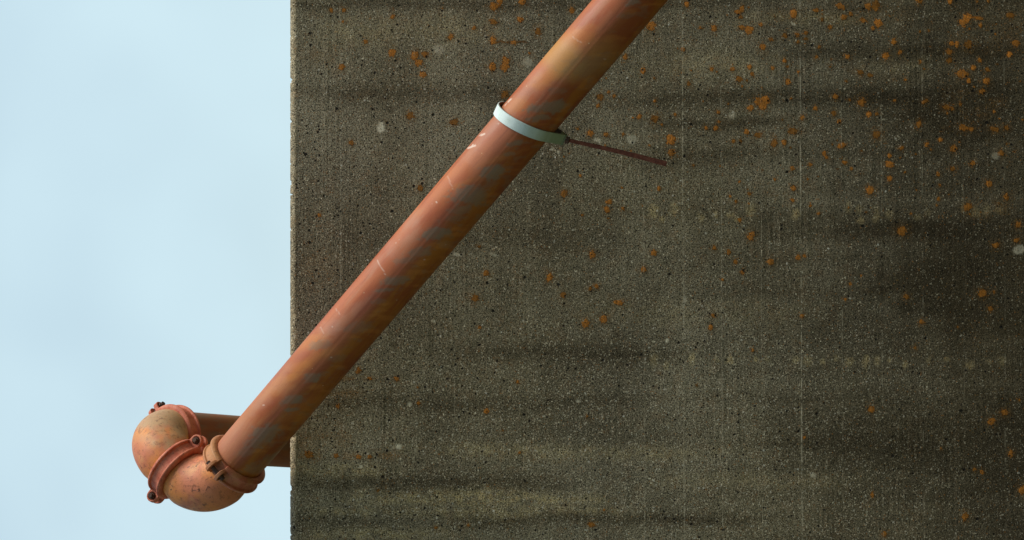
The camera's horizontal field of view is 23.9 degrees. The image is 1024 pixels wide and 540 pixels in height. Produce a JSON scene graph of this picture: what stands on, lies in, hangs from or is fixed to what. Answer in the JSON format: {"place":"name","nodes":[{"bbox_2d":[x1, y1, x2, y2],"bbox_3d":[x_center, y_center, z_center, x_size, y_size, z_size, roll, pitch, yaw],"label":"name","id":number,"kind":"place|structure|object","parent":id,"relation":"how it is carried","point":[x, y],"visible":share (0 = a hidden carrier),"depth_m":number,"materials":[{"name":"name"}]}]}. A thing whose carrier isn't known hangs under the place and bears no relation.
{"place":"outdoors","nodes":[
{"label":"outdoors","id":0,"kind":"place"},
{"bbox_2d":[0,0,292,539],"label":"sky","id":1,"kind":"structure","parent":0,"point":[145,182],"materials":[{"name":"blue"}]},
{"bbox_3d":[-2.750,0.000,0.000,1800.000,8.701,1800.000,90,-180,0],"label":"ground","id":2,"kind":"structure","parent":0,"visible":0},
{"bbox_2d":[290,0,1023,539],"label":"concrete wall","id":3,"kind":"structure","parent":2,"relation":"on","point":[780,296],"depth_m":5.30,"materials":[{"name":"grey concrete"}]},
{"bbox_2d":[132,0,667,511],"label":"pipe","id":4,"kind":"object","parent":3,"relation":"attached to","point":[186,458],"visible":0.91,"depth_m":5.03,"materials":[{"name":"metal"}]},
{"bbox_2d":[493,102,666,165],"bbox_3d":[0.138,-0.292,4.892,0.092,0.350,0.146,-90,0,47],"label":"pipe strap","id":5,"kind":"object","parent":4,"relation":"attached to","point":[557,136],"visible":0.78,"depth_m":4.87,"materials":[{"name":"metal"}]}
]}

